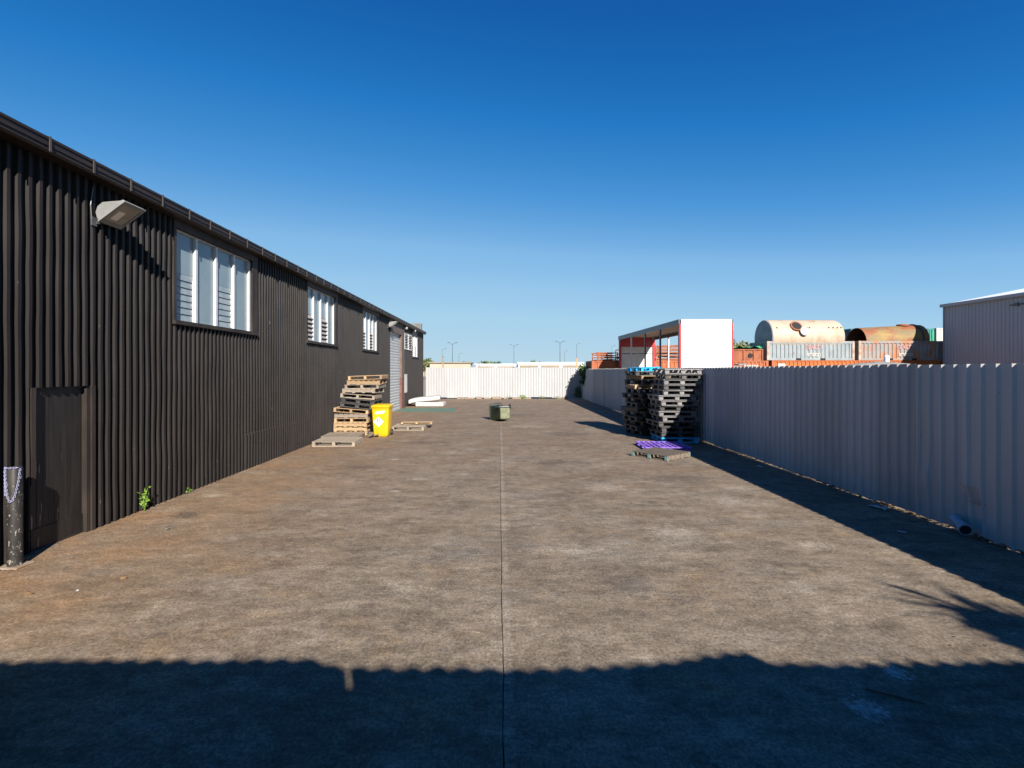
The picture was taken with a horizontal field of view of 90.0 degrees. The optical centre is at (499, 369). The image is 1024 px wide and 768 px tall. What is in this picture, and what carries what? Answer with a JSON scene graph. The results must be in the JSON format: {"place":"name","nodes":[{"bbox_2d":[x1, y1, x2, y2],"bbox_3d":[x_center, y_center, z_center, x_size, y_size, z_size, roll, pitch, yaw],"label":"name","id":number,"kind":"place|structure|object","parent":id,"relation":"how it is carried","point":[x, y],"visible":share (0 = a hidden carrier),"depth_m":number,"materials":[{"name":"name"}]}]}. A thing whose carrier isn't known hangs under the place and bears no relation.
{"place":"outdoors","nodes":[
{"label":"outdoors","id":0,"kind":"place"},
{"bbox_2d":[0,424,502,767],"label":"concrete yard","id":1,"kind":"structure","parent":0,"point":[139,667],"depth_m":4.44,"materials":[{"name":"concrete"}]},
{"bbox_2d":[0,466,34,569],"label":"bollard","id":2,"kind":"object","parent":1,"relation":"on","point":[14,535],"visible":0.98,"depth_m":5.68,"materials":[{"name":"paint"}]},
{"bbox_2d":[4,467,20,502],"bbox_3d":[-5.421,1.271,5.682,0.182,0.394,0.090,0,0,0],"label":"chain","id":3,"kind":"object","parent":2,"relation":"hanging from","point":[5,488],"visible":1,"depth_m":5.67,"materials":[{"name":"grey metal"}]},
{"bbox_2d":[137,486,150,510],"bbox_3d":[-5.500,2.007,7.959,0.166,0.388,0.188,0,0,0],"label":"weed","id":4,"kind":"object","parent":1,"relation":"on","point":[144,496],"visible":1,"depth_m":7.96,"materials":[{"name":"green plant"}]},
{"bbox_2d":[312,437,362,446],"bbox_3d":[-4.780,2.128,15.220,1.219,0.145,1.030,0,0,-2],"label":"timber pallet","id":5,"kind":"object","parent":1,"relation":"on","point":[336,441],"visible":1,"depth_m":15.00,"materials":[{"name":"brown wood"}]},
{"bbox_2d":[321,432,364,437],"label":"timber pallet","id":6,"kind":"object","parent":1,"relation":"on","point":[345,434],"visible":0.74,"depth_m":16.35,"materials":[{"name":"wood"}]},
{"bbox_2d":[334,429,372,435],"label":"timber pallet","id":7,"kind":"object","parent":1,"relation":"on","point":[371,430],"visible":0.27,"depth_m":17.14,"materials":[{"name":"brown wood"}]},
{"bbox_2d":[333,425,372,430],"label":"timber pallet","id":8,"kind":"object","parent":7,"relation":"on","point":[351,428],"visible":0.56,"depth_m":17.15,"materials":[{"name":"brown wood"}]},
{"bbox_2d":[334,421,372,426],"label":"timber pallet","id":9,"kind":"object","parent":8,"relation":"on","point":[354,424],"visible":0.59,"depth_m":17.11,"materials":[{"name":"brown wood"}]},
{"bbox_2d":[334,417,372,422],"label":"timber pallet","id":10,"kind":"object","parent":9,"relation":"on","point":[353,420],"visible":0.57,"depth_m":17.29,"materials":[{"name":"brown wood"}]},
{"bbox_2d":[334,412,371,417],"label":"timber pallet","id":11,"kind":"object","parent":10,"relation":"on","point":[344,415],"visible":0.63,"depth_m":17.17,"materials":[{"name":"brown wood"}]},
{"bbox_2d":[333,406,371,413],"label":"timber pallet","id":12,"kind":"object","parent":11,"relation":"on","point":[352,410],"visible":0.66,"depth_m":17.39,"materials":[{"name":"brown wood"}]},
{"bbox_2d":[339,401,371,409],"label":"plastic pallet","id":13,"kind":"object","parent":12,"relation":"on","point":[347,404],"visible":0.53,"depth_m":17.24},
{"bbox_2d":[341,396,383,404],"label":"plastic pallet","id":14,"kind":"object","parent":13,"relation":"on","point":[363,401],"visible":0.72,"depth_m":17.25,"materials":[{"name":"plastic"}]},
{"bbox_2d":[340,392,381,399],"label":"timber pallet","id":15,"kind":"object","parent":14,"relation":"on","point":[360,395],"visible":0.85,"depth_m":17.58,"materials":[{"name":"brown wood"}]},
{"bbox_2d":[342,388,383,392],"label":"timber pallet","id":16,"kind":"object","parent":15,"relation":"on","point":[373,390],"visible":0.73,"depth_m":17.30,"materials":[{"name":"brown wood"}]},
{"bbox_2d":[345,383,385,388],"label":"timber pallet","id":17,"kind":"object","parent":16,"relation":"on","point":[362,386],"visible":0.88,"depth_m":17.46,"materials":[{"name":"brown wood"}]},
{"bbox_2d":[347,379,386,384],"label":"timber pallet","id":18,"kind":"object","parent":17,"relation":"on","point":[374,381],"visible":0.83,"depth_m":17.38,"materials":[{"name":"brown wood"}]},
{"bbox_2d":[348,375,387,379],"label":"timber pallet","id":19,"kind":"object","parent":18,"relation":"on","point":[368,377],"visible":0.99,"depth_m":17.63,"materials":[{"name":"brown wood"}]},
{"bbox_2d":[366,432,378,436],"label":"broken boards","id":20,"kind":"object","parent":1,"relation":"on","point":[371,433],"visible":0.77,"depth_m":16.73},
{"bbox_2d":[371,403,393,436],"bbox_3d":[-3.900,1.670,17.124,0.616,1.060,0.828,0,0,0],"label":"wheelie bin","id":21,"kind":"object","parent":1,"relation":"on","point":[382,416],"visible":0.93,"depth_m":16.81,"materials":[{"name":"yellow plastic"}]},
{"bbox_2d":[392,423,426,430],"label":"timber pallet","id":22,"kind":"object","parent":1,"relation":"on","point":[403,427],"visible":0.95,"depth_m":18.89,"materials":[{"name":"brown wood"}]},
{"bbox_2d":[401,421,432,423],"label":"timber pallet","id":23,"kind":"object","parent":22,"relation":"on","point":[431,422],"visible":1,"depth_m":19.58,"materials":[{"name":"brown wood"}]},
{"bbox_2d":[0,433,987,647],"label":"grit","id":24,"kind":"object","parent":1,"relation":"on","point":[232,645],"visible":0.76,"depth_m":6.38,"materials":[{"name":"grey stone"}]},
{"bbox_2d":[391,399,499,423],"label":"concrete yard","id":25,"kind":"structure","parent":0,"point":[471,411],"depth_m":25.27,"materials":[{"name":"concrete"}]},
{"bbox_2d":[0,112,426,563],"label":"warehouse","id":26,"kind":"structure","parent":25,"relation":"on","point":[163,347],"depth_m":7.99,"materials":[{"name":"black"}]},
{"bbox_2d":[30,388,82,549],"bbox_3d":[-5.652,1.205,6.553,0.106,1.930,0.765,0,0,0],"label":"door","id":27,"kind":"structure","parent":26,"relation":"in","point":[55,498],"depth_m":6.54,"materials":[{"name":"black paint"}]},
{"bbox_2d":[90,187,145,229],"bbox_3d":[-5.357,-2.241,7.202,0.470,0.521,0.460,0,0,0],"label":"floodlight","id":28,"kind":"object","parent":26,"relation":"attached to","point":[121,214],"visible":1,"depth_m":7.10,"materials":[{"name":"metal"}]},
{"bbox_2d":[171,218,258,335],"bbox_3d":[-5.637,-1.694,10.265,0.205,1.812,3.030,0,0,0],"label":"window","id":29,"kind":"structure","parent":26,"relation":"in","point":[211,265],"depth_m":10.05,"materials":[{"name":"white paint"}]},
{"bbox_2d":[306,280,338,346],"bbox_3d":[-5.637,-1.694,16.230,0.205,1.812,2.840,0,0,0],"label":"window","id":30,"kind":"structure","parent":26,"relation":"in","point":[321,303],"depth_m":16.18,"materials":[{"name":"white paint"}]},
{"bbox_2d":[362,306,379,352],"bbox_3d":[-5.637,-1.694,22.270,0.205,1.812,2.820,0,0,0],"label":"window","id":31,"kind":"structure","parent":26,"relation":"in","point":[370,319],"depth_m":22.32,"materials":[{"name":"white paint"}]},
{"bbox_2d":[387,321,397,326],"bbox_3d":[-5.357,-2.351,25.782,0.470,0.521,0.460,0,0,0],"label":"floodlight","id":32,"kind":"object","parent":26,"relation":"attached to","point":[392,324],"visible":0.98,"depth_m":25.60,"materials":[{"name":"metal"}]},
{"bbox_2d":[390,332,399,411],"bbox_3d":[-5.639,0.108,27.525,0.046,4.185,2.750,0,0,0],"label":"roller door","id":33,"kind":"structure","parent":26,"relation":"in","point":[394,338],"depth_m":27.64,"materials":[{"name":"metal"}]},
{"bbox_2d":[412,329,418,357],"bbox_3d":[-5.637,-1.694,34.075,0.205,1.812,2.490,0,0,0],"label":"window","id":34,"kind":"structure","parent":26,"relation":"in","point":[415,335],"depth_m":34.50,"materials":[{"name":"white paint"}]},
{"bbox_2d":[394,408,455,411],"bbox_3d":[-3.900,2.190,28.092,3.200,0.012,2.847,0,0,0],"label":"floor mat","id":35,"kind":"object","parent":25,"relation":"on","point":[427,410],"visible":1,"depth_m":27.56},
{"bbox_2d":[415,401,445,406],"bbox_3d":[-4.150,2.064,31.100,1.700,0.260,1.000,0,0,3],"label":"foam slab","id":36,"kind":"object","parent":35,"relation":"on","point":[431,404],"depth_m":30.62,"materials":[{"name":"plastic"}]},
{"bbox_2d":[408,395,440,403],"bbox_3d":[-4.555,1.801,31.350,1.900,0.400,1.100,-3,0,-4],"label":"foam slab","id":37,"kind":"object","parent":36,"relation":"on","point":[425,398],"depth_m":30.82,"materials":[{"name":"plastic"}]},
{"bbox_2d":[425,367,580,397],"bbox_3d":[0.340,0.969,38.998,11.920,2.328,0.104,0,0,0],"label":"metal fence","id":38,"kind":"object","parent":25,"relation":"on","point":[502,382],"visible":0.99,"depth_m":39.00,"materials":[{"name":"metal"}]},
{"bbox_2d":[457,397,567,398],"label":"broken kerb","id":39,"kind":"structure","parent":25,"relation":"on","point":[504,398],"depth_m":38.76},
{"bbox_2d":[428,362,473,367],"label":"building","id":40,"kind":"structure","parent":0,"point":[451,364],"depth_m":118.00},
{"bbox_2d":[475,361,489,366],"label":"tree","id":41,"kind":"object","parent":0,"point":[484,362],"visible":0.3,"depth_m":165.29,"materials":[{"name":"green plant"}]},
{"bbox_2d":[475,364,516,367],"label":"building","id":42,"kind":"structure","parent":0,"point":[496,365],"depth_m":131.92,"materials":[{"name":"white"}]},
{"bbox_2d":[423,376,581,767],"bbox_3d":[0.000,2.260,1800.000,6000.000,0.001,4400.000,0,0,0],"label":"ground","id":43,"kind":"structure","parent":0,"point":[424,387],"depth_m":40.49,"materials":[{"name":"concrete"}]},
{"bbox_2d":[423,362,429,379],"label":"tree","id":44,"kind":"object","parent":43,"relation":"on","point":[424,366],"visible":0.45,"depth_m":119.89,"materials":[{"name":"green plant"}]},
{"bbox_2d":[423,358,431,365],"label":"tree","id":45,"kind":"object","parent":43,"relation":"on","point":[426,361],"visible":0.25,"depth_m":139.34,"materials":[{"name":"green plant"}]},
{"bbox_2d":[618,319,733,368],"bbox_3d":[9.445,-0.020,29.110,2.590,4.560,11.900,0,0,0],"label":"truck body","id":46,"kind":"object","parent":43,"relation":"on","point":[705,342],"visible":0.41,"depth_m":23.17,"materials":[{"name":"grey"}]},
{"bbox_2d":[621,347,636,368],"bbox_3d":[8.855,-0.292,34.962,1.060,2.545,0.075,0,0,0],"label":"door","id":47,"kind":"structure","parent":46,"relation":"in","point":[625,351],"depth_m":34.94,"materials":[{"name":"grey"}]},
{"bbox_2d":[637,347,652,366],"bbox_3d":[9.935,-0.292,34.962,1.060,2.545,0.075,0,0,0],"label":"door","id":48,"kind":"structure","parent":46,"relation":"in","point":[640,350],"depth_m":34.94,"materials":[{"name":"grey"}]},
{"bbox_2d":[586,361,768,368],"bbox_3d":[12.510,0.810,36.620,12.220,2.900,2.440,0,0,0],"label":"shipping container","id":49,"kind":"object","parent":43,"relation":"on","point":[607,364],"visible":0.17,"depth_m":35.43,"materials":[{"name":"metal"}]},
{"bbox_2d":[591,352,617,360],"bbox_3d":[7.503,-0.938,36.550,1.493,0.604,2.090,0,0,0],"label":"steel frame","id":50,"kind":"object","parent":49,"relation":"on","point":[606,356],"visible":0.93,"depth_m":35.54,"materials":[{"name":"metal"}]},
{"bbox_2d":[655,345,677,360],"bbox_3d":[12.076,-1.195,36.550,2.549,1.113,2.090,0,0,0],"label":"steel frame","id":51,"kind":"object","parent":49,"relation":"on","point":[664,350],"visible":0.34,"depth_m":35.54,"materials":[{"name":"metal"}]},
{"bbox_2d":[734,345,763,360],"bbox_3d":[17.250,-1.181,36.515,2.300,1.081,2.170,0,0,0],"label":"scrap bin","id":52,"kind":"object","parent":49,"relation":"on","point":[745,353],"visible":0.62,"depth_m":35.50,"materials":[{"name":"metal"}]},
{"bbox_2d":[734,339,749,346],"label":"tree","id":53,"kind":"object","parent":43,"relation":"on","point":[742,343],"visible":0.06,"depth_m":65.54,"materials":[{"name":"green plant"}]},
{"bbox_2d":[769,360,942,365],"bbox_3d":[24.955,0.800,36.620,12.190,2.920,2.440,0,0,0],"label":"shipping container","id":54,"kind":"object","parent":43,"relation":"on","point":[824,362],"visible":0.15,"depth_m":35.42,"materials":[{"name":"metal"}]},
{"bbox_2d":[750,341,854,360],"bbox_3d":[21.550,-1.330,36.620,6.060,1.320,2.440,0,0,0],"label":"open container","id":55,"kind":"object","parent":54,"relation":"on","point":[844,350],"visible":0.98,"depth_m":35.43,"materials":[{"name":"metal"}]},
{"bbox_2d":[755,320,844,344],"bbox_3d":[21.485,-2.280,36.525,5.330,2.560,2.750,0,0,0],"label":"storage tank","id":56,"kind":"object","parent":55,"relation":"in","point":[802,331],"visible":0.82,"depth_m":35.45,"materials":[{"name":"beige metal"}]},
{"bbox_2d":[855,341,942,359],"bbox_3d":[27.890,-1.340,36.620,6.060,1.340,2.440,0,0,0],"label":"open container","id":57,"kind":"object","parent":54,"relation":"on","point":[901,350],"visible":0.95,"depth_m":35.43,"materials":[{"name":"metal"}]},
{"bbox_2d":[846,324,929,340],"bbox_3d":[27.750,-2.059,36.670,4.400,2.438,2.320,0,0,0],"label":"storage tank","id":58,"kind":"object","parent":57,"relation":"on","point":[905,332],"visible":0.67,"depth_m":35.80,"materials":[{"name":"brown metal"}]},
{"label":"shipping container","id":59,"kind":"object","parent":43,"relation":"on","visible":0},
{"bbox_2d":[929,329,933,340],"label":"shipping container","id":60,"kind":"object","parent":59,"relation":"on","point":[931,333],"visible":0.02,"depth_m":42.22,"materials":[{"name":"metal"}]},
{"bbox_2d":[0,0,1023,366],"label":"sky","id":61,"kind":"structure","parent":0,"point":[489,176],"materials":[{"name":"blue"}]},
{"bbox_2d":[516,362,583,367],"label":"building","id":62,"kind":"structure","parent":0,"point":[543,364],"depth_m":119.92,"materials":[{"name":"white"}]},
{"bbox_2d":[500,399,631,423],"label":"concrete yard","id":63,"kind":"structure","parent":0,"point":[552,411],"depth_m":26.45,"materials":[{"name":"concrete"}]},
{"bbox_2d":[489,403,510,419],"bbox_3d":[0.048,1.841,22.236,0.616,0.828,1.060,0,-4,-24],"label":"crate","id":64,"kind":"object","parent":63,"relation":"on","point":[499,411],"visible":0.88,"depth_m":21.86,"materials":[{"name":"green plastic"}]},
{"bbox_2d":[573,386,581,398],"bbox_3d":[5.887,1.734,38.556,0.619,1.003,0.608,0,0,28],"label":"weed","id":65,"kind":"object","parent":63,"relation":"on","point":[578,392],"visible":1,"depth_m":38.55,"materials":[{"name":"green plant"}]},
{"bbox_2d":[734,363,750,366],"bbox_3d":[11.290,0.971,23.929,1.141,2.579,1.142,0,0,0],"label":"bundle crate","id":66,"kind":"object","parent":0,"point":[741,364],"visible":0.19,"depth_m":23.92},
{"bbox_2d":[500,424,1023,767],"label":"concrete yard","id":67,"kind":"structure","parent":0,"point":[779,677],"depth_m":4.50,"materials":[{"name":"concrete"}]},
{"bbox_2d":[625,428,650,435],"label":"plastic pallet","id":68,"kind":"object","parent":67,"relation":"on","point":[641,433],"visible":0.45,"depth_m":17.55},
{"bbox_2d":[624,423,651,430],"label":"plastic pallet","id":69,"kind":"object","parent":68,"relation":"on","point":[636,427],"visible":0.5,"depth_m":17.47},
{"bbox_2d":[623,419,651,425],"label":"plastic pallet","id":70,"kind":"object","parent":69,"relation":"on","point":[635,423],"visible":0.34,"depth_m":17.57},
{"bbox_2d":[622,414,651,421],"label":"plastic pallet","id":71,"kind":"object","parent":70,"relation":"on","point":[636,418],"visible":0.54,"depth_m":17.55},
{"bbox_2d":[624,410,664,416],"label":"plastic pallet","id":72,"kind":"object","parent":71,"relation":"on","point":[645,414],"visible":0.38,"depth_m":17.50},
{"bbox_2d":[621,406,648,411],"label":"timber pallet","id":73,"kind":"object","parent":72,"relation":"on","point":[628,408],"visible":0.51,"depth_m":17.52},
{"bbox_2d":[625,401,650,407],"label":"plastic pallet","id":74,"kind":"object","parent":73,"relation":"on","point":[638,405],"visible":0.51,"depth_m":17.53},
{"bbox_2d":[625,397,649,402],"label":"plastic pallet","id":75,"kind":"object","parent":74,"relation":"on","point":[646,400],"visible":0.44,"depth_m":17.58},
{"bbox_2d":[621,392,650,398],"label":"plastic pallet","id":76,"kind":"object","parent":75,"relation":"on","point":[640,396],"visible":0.46,"depth_m":17.49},
{"bbox_2d":[625,388,668,393],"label":"plastic pallet","id":77,"kind":"object","parent":76,"relation":"on","point":[640,391],"visible":0.52,"depth_m":17.59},
{"bbox_2d":[625,384,652,388],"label":"timber pallet","id":78,"kind":"object","parent":77,"relation":"on","point":[632,386],"visible":0.55,"depth_m":17.53,"materials":[{"name":"brown wood"}]},
{"bbox_2d":[624,379,668,384],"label":"plastic pallet","id":79,"kind":"object","parent":78,"relation":"on","point":[644,382],"visible":0.62,"depth_m":17.56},
{"bbox_2d":[626,375,670,379],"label":"timber pallet","id":80,"kind":"object","parent":79,"relation":"on","point":[628,377],"visible":0.49,"depth_m":17.52,"materials":[{"name":"brown wood"}]},
{"bbox_2d":[624,371,654,375],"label":"plastic pallet","id":81,"kind":"object","parent":80,"relation":"on","point":[641,373],"visible":0.75,"depth_m":17.33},
{"bbox_2d":[627,367,659,370],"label":"plastic pallet","id":82,"kind":"object","parent":81,"relation":"on","point":[641,369],"visible":0.94,"depth_m":17.48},
{"bbox_2d":[631,447,689,461],"bbox_3d":[4.100,2.132,13.000,1.017,0.137,1.042,0,0,-39],"label":"timber pallet","id":83,"kind":"object","parent":67,"relation":"on","point":[658,452],"visible":1,"depth_m":12.81,"materials":[{"name":"grey wood"}]},
{"bbox_2d":[635,441,692,450],"bbox_3d":[4.630,2.154,14.520,1.274,0.093,1.204,0,0,1],"label":"plastic pallet","id":84,"kind":"object","parent":83,"relation":"on","point":[663,444],"visible":0.91,"depth_m":14.48,"materials":[{"name":"plastic"}]},
{"bbox_2d":[650,433,699,442],"bbox_3d":[5.480,2.123,16.020,1.158,0.155,1.158,0,0,0],"label":"plastic pallet","id":85,"kind":"object","parent":67,"relation":"on","point":[680,439],"visible":0.66,"depth_m":15.52,"materials":[{"name":"plastic"}]},
{"bbox_2d":[649,428,698,436],"bbox_3d":[5.460,1.962,16.060,1.158,0.155,1.158,0,0,-2],"label":"plastic pallet","id":86,"kind":"object","parent":85,"relation":"on","point":[663,434],"visible":0.79,"depth_m":15.63,"materials":[{"name":"plastic"}]},
{"bbox_2d":[652,423,699,431],"bbox_3d":[5.500,1.802,16.050,1.158,0.155,1.158,0,0,1],"label":"plastic pallet","id":87,"kind":"object","parent":86,"relation":"on","point":[680,429],"visible":0.59,"depth_m":15.51,"materials":[{"name":"plastic"}]},
{"bbox_2d":[645,418,695,426],"bbox_3d":[5.360,1.643,16.080,1.158,0.155,1.158,0,0,-4],"label":"plastic pallet","id":88,"kind":"object","parent":87,"relation":"on","point":[655,422],"visible":0.75,"depth_m":15.58,"materials":[{"name":"plastic"}]},
{"bbox_2d":[651,413,700,421],"bbox_3d":[5.500,1.482,16.040,1.158,0.155,1.158,0,0,-1],"label":"plastic pallet","id":89,"kind":"object","parent":88,"relation":"on","point":[678,418],"visible":0.77,"depth_m":15.50,"materials":[{"name":"plastic"}]},
{"bbox_2d":[648,408,697,415],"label":"plastic pallet","id":90,"kind":"object","parent":89,"relation":"on","point":[670,413],"visible":0.81,"depth_m":15.55,"materials":[{"name":"plastic"}]},
{"bbox_2d":[650,403,698,410],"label":"plastic pallet","id":91,"kind":"object","parent":90,"relation":"on","point":[673,408],"visible":0.79,"depth_m":15.53,"materials":[{"name":"plastic"}]},
{"bbox_2d":[649,399,698,405],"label":"plastic pallet","id":92,"kind":"object","parent":91,"relation":"on","point":[679,402],"visible":0.87,"depth_m":15.54,"materials":[{"name":"plastic"}]},
{"bbox_2d":[647,394,696,400],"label":"plastic pallet","id":93,"kind":"object","parent":92,"relation":"on","point":[659,397],"visible":0.82,"depth_m":15.68,"materials":[{"name":"plastic"}]},
{"bbox_2d":[652,389,701,394],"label":"plastic pallet","id":94,"kind":"object","parent":93,"relation":"on","point":[676,392],"visible":0.83,"depth_m":15.55,"materials":[{"name":"plastic"}]},
{"bbox_2d":[651,384,701,389],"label":"plastic pallet","id":95,"kind":"object","parent":94,"relation":"on","point":[678,386],"visible":0.96,"depth_m":15.73,"materials":[{"name":"plastic"}]},
{"bbox_2d":[653,379,701,383],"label":"plastic pallet","id":96,"kind":"object","parent":95,"relation":"on","point":[678,381],"visible":0.95,"depth_m":15.90,"materials":[{"name":"plastic"}]},
{"bbox_2d":[654,374,703,378],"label":"plastic pallet","id":97,"kind":"object","parent":96,"relation":"on","point":[680,376],"visible":0.93,"depth_m":15.52,"materials":[{"name":"plastic"}]},
{"bbox_2d":[653,369,702,373],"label":"plastic pallet","id":98,"kind":"object","parent":97,"relation":"on","point":[677,371],"visible":1,"depth_m":15.57,"materials":[{"name":"plastic"}]},
{"bbox_2d":[581,363,1023,553],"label":"metal fence","id":99,"kind":"object","parent":67,"relation":"on","point":[941,443],"visible":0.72,"depth_m":8.21,"materials":[{"name":"grey"}]},
{"bbox_2d":[579,363,586,385],"bbox_3d":[6.162,0.387,37.614,0.605,1.827,2.230,0,0,0],"label":"climbing plant","id":100,"kind":"object","parent":99,"relation":"attached to","point":[582,370],"visible":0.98,"depth_m":37.18,"materials":[{"name":"green plant"}]},
{"bbox_2d":[949,514,972,534],"bbox_3d":[6.134,2.057,6.820,0.144,0.178,0.414,0,0,25],"label":"drain pipe","id":101,"kind":"object","parent":99,"relation":"attached to","point":[961,525],"visible":1,"depth_m":6.68,"materials":[{"name":"grey"}]},
{"bbox_2d":[597,404,1023,554],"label":"leaf litter","id":102,"kind":"object","parent":67,"relation":"on","point":[975,534],"visible":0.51,"depth_m":7.95,"materials":[{"name":"plant"}]},
{"bbox_2d":[866,504,887,509],"bbox_3d":[6.030,2.173,8.150,0.120,0.043,0.300,0,0,-17],"label":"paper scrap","id":103,"kind":"object","parent":67,"relation":"on","point":[878,506],"visible":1,"depth_m":8.15,"materials":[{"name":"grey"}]},
{"bbox_2d":[866,687,925,703],"bbox_3d":[2.660,2.187,3.440,0.323,0.017,0.018,0,0,30],"label":"stick","id":104,"kind":"object","parent":67,"relation":"on","point":[891,694],"visible":1,"depth_m":3.44,"materials":[{"name":"wood"}]},
{"bbox_2d":[848,361,907,364],"bbox_3d":[18.200,0.912,25.900,5.200,2.695,1.800,0,0,0],"label":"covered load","id":105,"kind":"object","parent":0,"point":[877,362],"visible":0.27,"depth_m":25.51},
{"bbox_2d":[884,355,889,361],"bbox_3d":[19.600,-0.525,25.900,0.240,0.450,0.240,0,0,0],"label":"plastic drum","id":106,"kind":"object","parent":105,"relation":"on","point":[886,358],"visible":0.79,"depth_m":25.82,"materials":[{"name":"white"}]},
{"bbox_2d":[940,289,1023,364],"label":"metal shed","id":107,"kind":"structure","parent":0,"point":[989,329],"depth_m":32.07,"materials":[{"name":"white"}]},
{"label":"shipping container","id":108,"kind":"object","parent":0,"visible":0},
{"bbox_2d":[844,329,928,340],"bbox_3d":[30.075,-1.790,40.620,6.050,2.780,2.440,0,0,0],"label":"shipping container","id":109,"kind":"object","parent":108,"relation":"on","point":[846,331],"visible":0.02,"depth_m":39.90,"materials":[{"name":"metal"}]},
{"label":"shipping container","id":110,"kind":"object","parent":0,"visible":0},
{"bbox_2d":[933,328,942,340],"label":"shipping container","id":111,"kind":"object","parent":110,"relation":"on","point":[938,334],"visible":0.03,"depth_m":42.22,"materials":[{"name":"metal"}]}
]}

